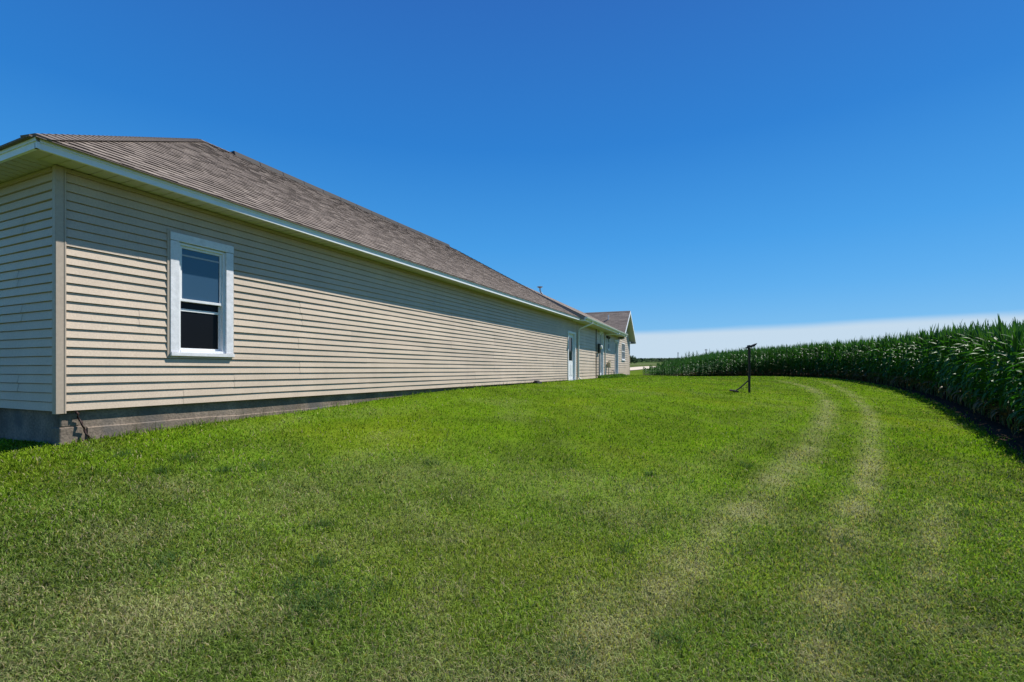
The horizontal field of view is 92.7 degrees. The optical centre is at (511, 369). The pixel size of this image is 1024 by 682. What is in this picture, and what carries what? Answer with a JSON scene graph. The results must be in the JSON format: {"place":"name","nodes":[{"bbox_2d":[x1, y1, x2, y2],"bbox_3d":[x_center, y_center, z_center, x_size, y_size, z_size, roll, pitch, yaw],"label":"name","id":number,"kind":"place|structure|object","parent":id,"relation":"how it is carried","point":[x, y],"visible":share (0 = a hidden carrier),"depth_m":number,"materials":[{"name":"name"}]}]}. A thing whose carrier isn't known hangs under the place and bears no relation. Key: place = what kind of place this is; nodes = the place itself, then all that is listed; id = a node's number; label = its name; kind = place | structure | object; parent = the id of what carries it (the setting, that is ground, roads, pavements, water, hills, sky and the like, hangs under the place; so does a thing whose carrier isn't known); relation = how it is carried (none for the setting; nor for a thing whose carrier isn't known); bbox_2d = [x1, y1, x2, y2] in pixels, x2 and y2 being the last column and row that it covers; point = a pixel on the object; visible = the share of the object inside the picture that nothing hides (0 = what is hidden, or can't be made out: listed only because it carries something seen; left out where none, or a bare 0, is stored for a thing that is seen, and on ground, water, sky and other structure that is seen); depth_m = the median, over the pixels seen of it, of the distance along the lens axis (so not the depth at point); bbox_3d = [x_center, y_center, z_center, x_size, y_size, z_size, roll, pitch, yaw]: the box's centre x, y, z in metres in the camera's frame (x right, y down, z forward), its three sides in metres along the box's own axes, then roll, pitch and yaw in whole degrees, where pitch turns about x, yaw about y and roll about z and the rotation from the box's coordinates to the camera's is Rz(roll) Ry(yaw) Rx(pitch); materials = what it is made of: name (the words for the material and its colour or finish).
{"place":"outdoors","nodes":[
{"label":"outdoors","id":0,"kind":"place"},
{"bbox_2d":[0,361,1023,681],"bbox_3d":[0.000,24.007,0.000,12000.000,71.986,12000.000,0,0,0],"label":"ground","id":1,"kind":"structure","parent":0,"point":[1000,429],"depth_m":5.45,"materials":[{"name":"green plant"}]},
{"bbox_2d":[0,133,635,444],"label":"house","id":2,"kind":"structure","parent":1,"relation":"on","point":[146,282],"depth_m":7.11,"materials":[{"name":"plastic"}]},
{"bbox_2d":[166,229,234,357],"bbox_3d":[-4.332,-0.993,6.791,0.162,1.680,0.930,0,0,25],"label":"window","id":3,"kind":"structure","parent":2,"relation":"in","point":[200,271],"depth_m":6.79,"materials":[{"name":"white paint"}]},
{"bbox_2d":[567,331,575,380],"bbox_3d":[2.652,-0.603,22.011,0.160,2.216,1.138,0,0,25],"label":"door","id":4,"kind":"structure","parent":2,"relation":"in","point":[571,336],"depth_m":22.24,"materials":[{"name":"white paint"}]},
{"bbox_2d":[599,331,603,375],"bbox_3d":[5.068,-0.901,27.889,0.160,2.632,0.973,0,0,22],"label":"storm door","id":5,"kind":"structure","parent":2,"relation":"in","point":[601,337],"depth_m":28.23,"materials":[{"name":"white paint"}]},
{"bbox_2d":[614,340,617,373],"bbox_3d":[6.900,-0.791,32.423,0.160,2.331,1.221,0,0,22],"label":"glass door","id":6,"kind":"structure","parent":2,"relation":"in","point":[616,341],"depth_m":32.82,"materials":[{"name":"white paint"}]},
{"bbox_2d":[621,343,625,360],"bbox_3d":[7.963,-1.279,34.967,0.125,1.243,1.438,0,0,22],"label":"window","id":7,"kind":"structure","parent":2,"relation":"in","point":[623,345],"depth_m":35.32,"materials":[{"name":"white paint"}]},
{"bbox_2d":[639,359,674,361],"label":"hedgerow","id":8,"kind":"object","parent":1,"relation":"on","point":[651,360],"visible":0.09,"depth_m":359.54,"materials":[{"name":"green plant"}]},
{"bbox_2d":[637,357,683,360],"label":"tree line","id":9,"kind":"object","parent":1,"relation":"on","point":[657,358],"visible":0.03,"depth_m":544.90,"materials":[{"name":"green plant"}]},
{"bbox_2d":[729,343,756,392],"bbox_3d":[8.434,-0.016,17.974,0.932,1.918,0.633,0,0,-20],"label":"metal stand","id":10,"kind":"object","parent":1,"relation":"on","point":[749,362],"visible":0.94,"depth_m":17.87,"materials":[{"name":"black metal"}]},
{"bbox_2d":[643,328,1023,392],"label":"corn field","id":11,"kind":"structure","parent":1,"relation":"on","point":[841,359],"depth_m":38.10,"materials":[{"name":"green plant"}]},
{"bbox_2d":[863,336,879,382],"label":"corn plant","id":12,"kind":"object","parent":1,"relation":"on","point":[877,355],"visible":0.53,"depth_m":26.66,"materials":[{"name":"green plant"}]},
{"bbox_2d":[867,339,879,382],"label":"corn plant","id":13,"kind":"object","parent":1,"relation":"on","point":[876,346],"visible":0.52,"depth_m":26.81,"materials":[{"name":"green plant"}]},
{"bbox_2d":[872,336,884,383],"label":"corn plant","id":14,"kind":"object","parent":1,"relation":"on","point":[882,345],"visible":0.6,"depth_m":25.69,"materials":[{"name":"green plant"}]},
{"bbox_2d":[874,342,882,383],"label":"corn plant","id":15,"kind":"object","parent":1,"relation":"on","point":[879,364],"visible":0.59,"depth_m":26.28,"materials":[{"name":"green plant"}]},
{"bbox_2d":[872,335,885,383],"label":"corn plant","id":16,"kind":"object","parent":1,"relation":"on","point":[879,358],"visible":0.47,"depth_m":25.84,"materials":[{"name":"green plant"}]},
{"bbox_2d":[879,338,889,384],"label":"corn plant","id":17,"kind":"object","parent":1,"relation":"on","point":[886,345],"visible":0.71,"depth_m":25.24,"materials":[{"name":"green plant"}]},
{"bbox_2d":[880,334,894,377],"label":"corn plant","id":18,"kind":"object","parent":1,"relation":"on","point":[889,354],"visible":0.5,"depth_m":24.64,"materials":[{"name":"green plant"}]},
{"bbox_2d":[886,339,898,386],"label":"corn plant","id":19,"kind":"object","parent":1,"relation":"on","point":[891,365],"visible":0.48,"depth_m":23.95,"materials":[{"name":"green plant"}]},
{"bbox_2d":[886,339,903,382],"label":"corn plant","id":20,"kind":"object","parent":1,"relation":"on","point":[898,345],"visible":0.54,"depth_m":23.71,"materials":[{"name":"green plant"}]},
{"bbox_2d":[885,332,905,385],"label":"corn plant","id":21,"kind":"object","parent":1,"relation":"on","point":[893,359],"visible":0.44,"depth_m":24.23,"materials":[{"name":"green plant"}]},
{"bbox_2d":[891,337,905,387],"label":"corn plant","id":22,"kind":"object","parent":1,"relation":"on","point":[903,341],"visible":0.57,"depth_m":22.89,"materials":[{"name":"green plant"}]},
{"bbox_2d":[891,336,905,386],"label":"corn plant","id":23,"kind":"object","parent":1,"relation":"on","point":[900,363],"visible":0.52,"depth_m":23.19,"materials":[{"name":"green plant"}]},
{"bbox_2d":[889,330,913,387],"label":"corn plant","id":24,"kind":"object","parent":1,"relation":"on","point":[906,332],"visible":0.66,"depth_m":22.49,"materials":[{"name":"green plant"}]},
{"bbox_2d":[894,333,914,388],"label":"corn plant","id":25,"kind":"object","parent":1,"relation":"on","point":[910,338],"visible":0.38,"depth_m":21.91,"materials":[{"name":"green plant"}]},
{"bbox_2d":[894,335,914,381],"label":"corn plant","id":26,"kind":"object","parent":1,"relation":"on","point":[904,359],"visible":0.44,"depth_m":22.29,"materials":[{"name":"green plant"}]},
{"bbox_2d":[895,337,915,388],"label":"corn plant","id":27,"kind":"object","parent":1,"relation":"on","point":[907,342],"visible":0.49,"depth_m":22.29,"materials":[{"name":"green plant"}]},
{"bbox_2d":[903,339,913,384],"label":"corn plant","id":28,"kind":"object","parent":1,"relation":"on","point":[911,356],"visible":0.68,"depth_m":21.62,"materials":[{"name":"green plant"}]},
{"bbox_2d":[900,333,916,384],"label":"corn plant","id":29,"kind":"object","parent":1,"relation":"on","point":[913,353],"visible":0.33,"depth_m":21.44,"materials":[{"name":"green plant"}]},
{"bbox_2d":[899,327,922,391],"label":"corn plant","id":30,"kind":"object","parent":1,"relation":"on","point":[921,332],"visible":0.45,"depth_m":20.43,"materials":[{"name":"green plant"}]},
{"bbox_2d":[908,333,919,390],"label":"corn plant","id":31,"kind":"object","parent":1,"relation":"on","point":[914,362],"visible":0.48,"depth_m":21.00,"materials":[{"name":"green plant"}]},
{"bbox_2d":[911,337,922,386],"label":"corn plant","id":32,"kind":"object","parent":1,"relation":"on","point":[916,366],"visible":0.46,"depth_m":20.75,"materials":[{"name":"green plant"}]},
{"bbox_2d":[908,330,927,392],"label":"corn plant","id":33,"kind":"object","parent":1,"relation":"on","point":[924,336],"visible":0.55,"depth_m":19.98,"materials":[{"name":"green plant"}]},
{"bbox_2d":[911,325,932,393],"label":"corn plant","id":34,"kind":"object","parent":1,"relation":"on","point":[923,359],"visible":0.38,"depth_m":19.52,"materials":[{"name":"green plant"}]},
{"bbox_2d":[915,339,929,393],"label":"corn plant","id":35,"kind":"object","parent":1,"relation":"on","point":[927,346],"visible":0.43,"depth_m":19.66,"materials":[{"name":"green plant"}]},
{"bbox_2d":[918,334,926,392],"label":"corn plant","id":36,"kind":"object","parent":1,"relation":"on","point":[923,360],"visible":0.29,"depth_m":20.11,"materials":[{"name":"green plant"}]},
{"bbox_2d":[917,337,928,392],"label":"corn plant","id":37,"kind":"object","parent":1,"relation":"on","point":[925,368],"visible":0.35,"depth_m":19.73,"materials":[{"name":"green plant"}]},
{"bbox_2d":[914,333,933,394],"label":"corn plant","id":38,"kind":"object","parent":1,"relation":"on","point":[926,368],"visible":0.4,"depth_m":19.45,"materials":[{"name":"green plant"}]},
{"bbox_2d":[925,324,935,394],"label":"corn plant","id":39,"kind":"object","parent":1,"relation":"on","point":[930,338],"visible":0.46,"depth_m":19.13,"materials":[{"name":"green plant"}]},
{"bbox_2d":[916,323,945,395],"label":"corn plant","id":40,"kind":"object","parent":1,"relation":"on","point":[937,329],"visible":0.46,"depth_m":18.41,"materials":[{"name":"green plant"}]},
{"bbox_2d":[919,332,944,396],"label":"corn plant","id":41,"kind":"object","parent":1,"relation":"on","point":[937,335],"visible":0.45,"depth_m":18.33,"materials":[{"name":"green plant"}]},
{"bbox_2d":[924,331,944,397],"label":"corn plant","id":42,"kind":"object","parent":1,"relation":"on","point":[939,343],"visible":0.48,"depth_m":18.04,"materials":[{"name":"green plant"}]},
{"bbox_2d":[927,328,942,395],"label":"corn plant","id":43,"kind":"object","parent":1,"relation":"on","point":[933,346],"visible":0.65,"depth_m":18.38,"materials":[{"name":"green plant"}]},
{"bbox_2d":[922,325,956,397],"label":"corn plant","id":44,"kind":"object","parent":1,"relation":"on","point":[941,338],"visible":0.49,"depth_m":17.82,"materials":[{"name":"green plant"}]},
{"bbox_2d":[932,341,948,398],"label":"corn plant","id":45,"kind":"object","parent":1,"relation":"on","point":[942,368],"visible":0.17,"depth_m":17.31,"materials":[{"name":"green plant"}]},
{"bbox_2d":[932,326,949,399],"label":"corn plant","id":46,"kind":"object","parent":1,"relation":"on","point":[946,343],"visible":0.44,"depth_m":17.12,"materials":[{"name":"green plant"}]},
{"bbox_2d":[928,327,953,400],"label":"corn plant","id":47,"kind":"object","parent":1,"relation":"on","point":[950,333],"visible":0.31,"depth_m":17.01,"materials":[{"name":"green plant"}]},
{"bbox_2d":[933,332,953,400],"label":"corn plant","id":48,"kind":"object","parent":1,"relation":"on","point":[949,337],"visible":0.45,"depth_m":16.69,"materials":[{"name":"green plant"}]},
{"bbox_2d":[934,324,956,400],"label":"corn plant","id":49,"kind":"object","parent":1,"relation":"on","point":[951,357],"visible":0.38,"depth_m":16.74,"materials":[{"name":"green plant"}]},
{"bbox_2d":[943,323,958,394],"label":"corn plant","id":50,"kind":"object","parent":1,"relation":"on","point":[950,361],"visible":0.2,"depth_m":15.84,"materials":[{"name":"green plant"}]},
{"bbox_2d":[937,326,972,402],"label":"corn plant","id":51,"kind":"object","parent":1,"relation":"on","point":[948,357],"visible":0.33,"depth_m":16.07,"materials":[{"name":"green plant"}]},
{"bbox_2d":[946,335,964,404],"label":"corn plant","id":52,"kind":"object","parent":1,"relation":"on","point":[960,376],"visible":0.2,"depth_m":15.56,"materials":[{"name":"green plant"}]},
{"bbox_2d":[949,319,962,401],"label":"corn plant","id":53,"kind":"object","parent":1,"relation":"on","point":[955,343],"visible":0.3,"depth_m":16.13,"materials":[{"name":"green plant"}]},
{"bbox_2d":[941,325,974,404],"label":"corn plant","id":54,"kind":"object","parent":1,"relation":"on","point":[958,337],"visible":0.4,"depth_m":15.43,"materials":[{"name":"green plant"}]},
{"bbox_2d":[946,329,969,407],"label":"corn plant","id":55,"kind":"object","parent":1,"relation":"on","point":[957,373],"visible":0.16,"depth_m":14.91,"materials":[{"name":"green plant"}]},
{"bbox_2d":[942,327,973,401],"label":"corn plant","id":56,"kind":"object","parent":1,"relation":"on","point":[953,375],"visible":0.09,"depth_m":16.01,"materials":[{"name":"green plant"}]},
{"bbox_2d":[945,321,974,392],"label":"corn plant","id":57,"kind":"object","parent":1,"relation":"on","point":[959,361],"visible":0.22,"depth_m":14.86,"materials":[{"name":"green plant"}]},
{"bbox_2d":[946,328,974,406],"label":"corn plant","id":58,"kind":"object","parent":1,"relation":"on","point":[959,366],"visible":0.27,"depth_m":15.00,"materials":[{"name":"green plant"}]},
{"bbox_2d":[946,334,974,401],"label":"corn plant","id":59,"kind":"object","parent":1,"relation":"on","point":[958,367],"visible":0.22,"depth_m":14.57,"materials":[{"name":"green plant"}]},
{"bbox_2d":[946,324,975,407],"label":"corn plant","id":60,"kind":"object","parent":1,"relation":"on","point":[963,357],"visible":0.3,"depth_m":14.72,"materials":[{"name":"green plant"}]},
{"bbox_2d":[947,321,974,405],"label":"corn plant","id":61,"kind":"object","parent":1,"relation":"on","point":[957,368],"visible":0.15,"depth_m":15.13,"materials":[{"name":"green plant"}]},
{"bbox_2d":[945,327,986,409],"bbox_3d":[13.385,-0.067,14.228,1.208,2.651,0.385,0,0,30],"label":"corn plant","id":62,"kind":"object","parent":1,"relation":"on","point":[962,363],"visible":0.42,"depth_m":14.33,"materials":[{"name":"green plant"}]},
{"bbox_2d":[959,325,974,409],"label":"corn plant","id":63,"kind":"object","parent":1,"relation":"on","point":[968,349],"visible":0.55,"depth_m":14.15,"materials":[{"name":"green plant"}]},
{"bbox_2d":[955,321,979,411],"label":"corn plant","id":64,"kind":"object","parent":1,"relation":"on","point":[967,363],"visible":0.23,"depth_m":13.80,"materials":[{"name":"green plant"}]},
{"bbox_2d":[954,324,986,413],"bbox_3d":[12.788,0.001,13.323,1.129,2.576,0.454,0,0,35],"label":"corn plant","id":65,"kind":"object","parent":1,"relation":"on","point":[972,361],"visible":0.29,"depth_m":13.39,"materials":[{"name":"green plant"}]},
{"bbox_2d":[959,319,984,397],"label":"corn plant","id":66,"kind":"object","parent":1,"relation":"on","point":[977,349],"visible":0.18,"depth_m":13.89,"materials":[{"name":"green plant"}]},
{"bbox_2d":[964,328,980,409],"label":"corn plant","id":67,"kind":"object","parent":1,"relation":"on","point":[969,384],"visible":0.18,"depth_m":13.44,"materials":[{"name":"green plant"}]},
{"bbox_2d":[953,326,997,412],"bbox_3d":[12.880,0.006,13.493,1.135,2.567,0.428,0,0,16],"label":"corn plant","id":68,"kind":"object","parent":1,"relation":"on","point":[977,331],"visible":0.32,"depth_m":13.53,"materials":[{"name":"green plant"}]},
{"bbox_2d":[965,330,985,414],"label":"corn plant","id":69,"kind":"object","parent":1,"relation":"on","point":[980,391],"visible":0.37,"depth_m":13.03,"materials":[{"name":"green plant"}]},
{"bbox_2d":[961,323,996,402],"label":"corn plant","id":70,"kind":"object","parent":1,"relation":"on","point":[977,369],"visible":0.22,"depth_m":12.76,"materials":[{"name":"green plant"}]},
{"bbox_2d":[961,331,998,400],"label":"corn plant","id":71,"kind":"object","parent":1,"relation":"on","point":[974,355],"visible":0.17,"depth_m":13.33,"materials":[{"name":"green plant"}]},
{"bbox_2d":[963,330,997,419],"bbox_3d":[11.956,0.154,12.117,0.341,2.351,1.071,0,0,-37],"label":"corn plant","id":72,"kind":"object","parent":1,"relation":"on","point":[982,374],"visible":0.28,"depth_m":12.31,"materials":[{"name":"green plant"}]},
{"bbox_2d":[964,327,997,417],"bbox_3d":[12.291,0.085,12.485,1.057,2.465,0.548,0,0,38],"label":"corn plant","id":73,"kind":"object","parent":1,"relation":"on","point":[983,366],"visible":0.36,"depth_m":12.59,"materials":[{"name":"green plant"}]},
{"bbox_2d":[974,329,987,415],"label":"corn plant","id":74,"kind":"object","parent":1,"relation":"on","point":[983,344],"visible":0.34,"depth_m":12.93,"materials":[{"name":"green plant"}]},
{"bbox_2d":[970,318,998,412],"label":"corn plant","id":75,"kind":"object","parent":1,"relation":"on","point":[984,365],"visible":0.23,"depth_m":12.39,"materials":[{"name":"green plant"}]},
{"bbox_2d":[969,329,999,407],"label":"corn plant","id":76,"kind":"object","parent":1,"relation":"on","point":[982,363],"visible":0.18,"depth_m":12.36,"materials":[{"name":"green plant"}]},
{"bbox_2d":[973,326,997,420],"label":"corn plant","id":77,"kind":"object","parent":1,"relation":"on","point":[978,389],"visible":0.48,"depth_m":11.98,"materials":[{"name":"green plant"}]},
{"bbox_2d":[966,325,1021,421],"bbox_3d":[11.667,0.107,11.808,0.413,2.477,1.095,0,0,-11],"label":"corn plant","id":78,"kind":"object","parent":1,"relation":"on","point":[994,367],"visible":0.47,"depth_m":11.89,"materials":[{"name":"green plant"}]},
{"bbox_2d":[970,313,1019,422],"bbox_3d":[11.534,0.003,11.601,0.478,2.711,1.188,0,0,-9],"label":"corn plant","id":79,"kind":"object","parent":1,"relation":"on","point":[996,347],"visible":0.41,"depth_m":11.68,"materials":[{"name":"green plant"}]},
{"bbox_2d":[970,318,1022,409],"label":"corn plant","id":80,"kind":"object","parent":1,"relation":"on","point":[989,371],"visible":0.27,"depth_m":11.88,"materials":[{"name":"green plant"}]},
{"bbox_2d":[971,319,1022,423],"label":"corn plant","id":81,"kind":"object","parent":1,"relation":"on","point":[988,391],"visible":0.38,"depth_m":11.40,"materials":[{"name":"green plant"}]},
{"bbox_2d":[979,324,1020,424],"bbox_3d":[11.395,0.119,11.275,0.295,2.488,1.149,0,0,-2],"label":"corn plant","id":82,"kind":"object","parent":1,"relation":"on","point":[1000,366],"visible":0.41,"depth_m":11.40,"materials":[{"name":"green plant"}]},
{"bbox_2d":[990,321,1012,416],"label":"corn plant","id":83,"kind":"object","parent":1,"relation":"on","point":[1003,372],"visible":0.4,"depth_m":11.12,"materials":[{"name":"green plant"}]},
{"bbox_2d":[980,330,1023,413],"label":"corn plant","id":84,"kind":"object","parent":1,"relation":"on","point":[1000,376],"visible":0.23,"depth_m":11.17,"materials":[{"name":"green plant"}]},
{"bbox_2d":[983,329,1023,427],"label":"corn plant","id":85,"kind":"object","parent":1,"relation":"on","point":[1006,350],"visible":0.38,"depth_m":10.86,"materials":[{"name":"green plant"}]},
{"bbox_2d":[984,319,1023,431],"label":"corn plant","id":86,"kind":"object","parent":1,"relation":"on","point":[1004,369],"visible":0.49,"depth_m":10.47,"materials":[{"name":"green plant"}]},
{"bbox_2d":[985,320,1023,432],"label":"corn plant","id":87,"kind":"object","parent":1,"relation":"on","point":[1019,348],"visible":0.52,"depth_m":10.24,"materials":[{"name":"green plant"}]},
{"bbox_2d":[987,337,1023,419],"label":"corn plant","id":88,"kind":"object","parent":1,"relation":"on","point":[1004,382],"visible":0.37,"depth_m":10.76,"materials":[{"name":"green plant"}]},
{"bbox_2d":[989,324,1023,419],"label":"corn plant","id":89,"kind":"object","parent":1,"relation":"on","point":[1009,379],"visible":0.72,"depth_m":10.10,"materials":[{"name":"green plant"}]},
{"bbox_2d":[992,321,1023,433],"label":"corn plant","id":90,"kind":"object","parent":1,"relation":"on","point":[1015,346],"visible":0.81,"depth_m":10.05,"materials":[{"name":"green plant"}]},
{"bbox_2d":[996,323,1023,428],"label":"corn plant","id":91,"kind":"object","parent":1,"relation":"on","point":[1009,375],"visible":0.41,"depth_m":10.70,"materials":[{"name":"green plant"}]},
{"bbox_2d":[998,357,1023,434],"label":"corn plant","id":92,"kind":"object","parent":1,"relation":"on","point":[1011,401],"visible":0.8,"depth_m":9.71,"materials":[{"name":"green plant"}]},
{"bbox_2d":[1000,356,1023,430],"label":"corn plant","id":93,"kind":"object","parent":1,"relation":"on","point":[1016,408],"visible":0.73,"depth_m":9.58,"materials":[{"name":"green plant"}]},
{"bbox_2d":[1003,326,1023,419],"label":"corn plant","id":94,"kind":"object","parent":1,"relation":"on","point":[1021,350],"visible":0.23,"depth_m":10.35,"materials":[{"name":"green plant"}]},
{"bbox_2d":[1003,343,1023,430],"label":"corn plant","id":95,"kind":"object","parent":1,"relation":"on","point":[1013,394],"visible":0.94,"depth_m":9.09,"materials":[{"name":"green plant"}]},
{"bbox_2d":[1003,353,1023,436],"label":"corn plant","id":96,"kind":"object","parent":1,"relation":"on","point":[1015,395],"visible":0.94,"depth_m":8.94,"materials":[{"name":"green plant"}]},
{"bbox_2d":[1005,361,1023,420],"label":"corn plant","id":97,"kind":"object","parent":1,"relation":"on","point":[1015,389],"visible":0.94,"depth_m":8.72,"materials":[{"name":"green plant"}]},
{"bbox_2d":[1009,332,1023,425],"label":"corn plant","id":98,"kind":"object","parent":1,"relation":"on","point":[1022,355],"visible":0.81,"depth_m":9.45,"materials":[{"name":"green plant"}]},
{"bbox_2d":[1011,357,1023,433],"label":"corn plant","id":99,"kind":"object","parent":1,"relation":"on","point":[1022,417],"visible":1,"depth_m":8.39,"materials":[{"name":"green plant"}]},
{"bbox_2d":[1013,323,1023,425],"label":"corn plant","id":100,"kind":"object","parent":1,"relation":"on","point":[1016,383],"visible":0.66,"depth_m":9.50,"materials":[{"name":"green plant"}]},
{"bbox_2d":[0,0,1023,358],"label":"sky","id":101,"kind":"structure","parent":0,"point":[718,174],"materials":[{"name":"blue"}]},
{"bbox_2d":[630,366,655,369],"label":"gravel road","id":102,"kind":"structure","parent":0,"point":[636,368],"depth_m":64.92,"materials":[{"name":"white gravel"}]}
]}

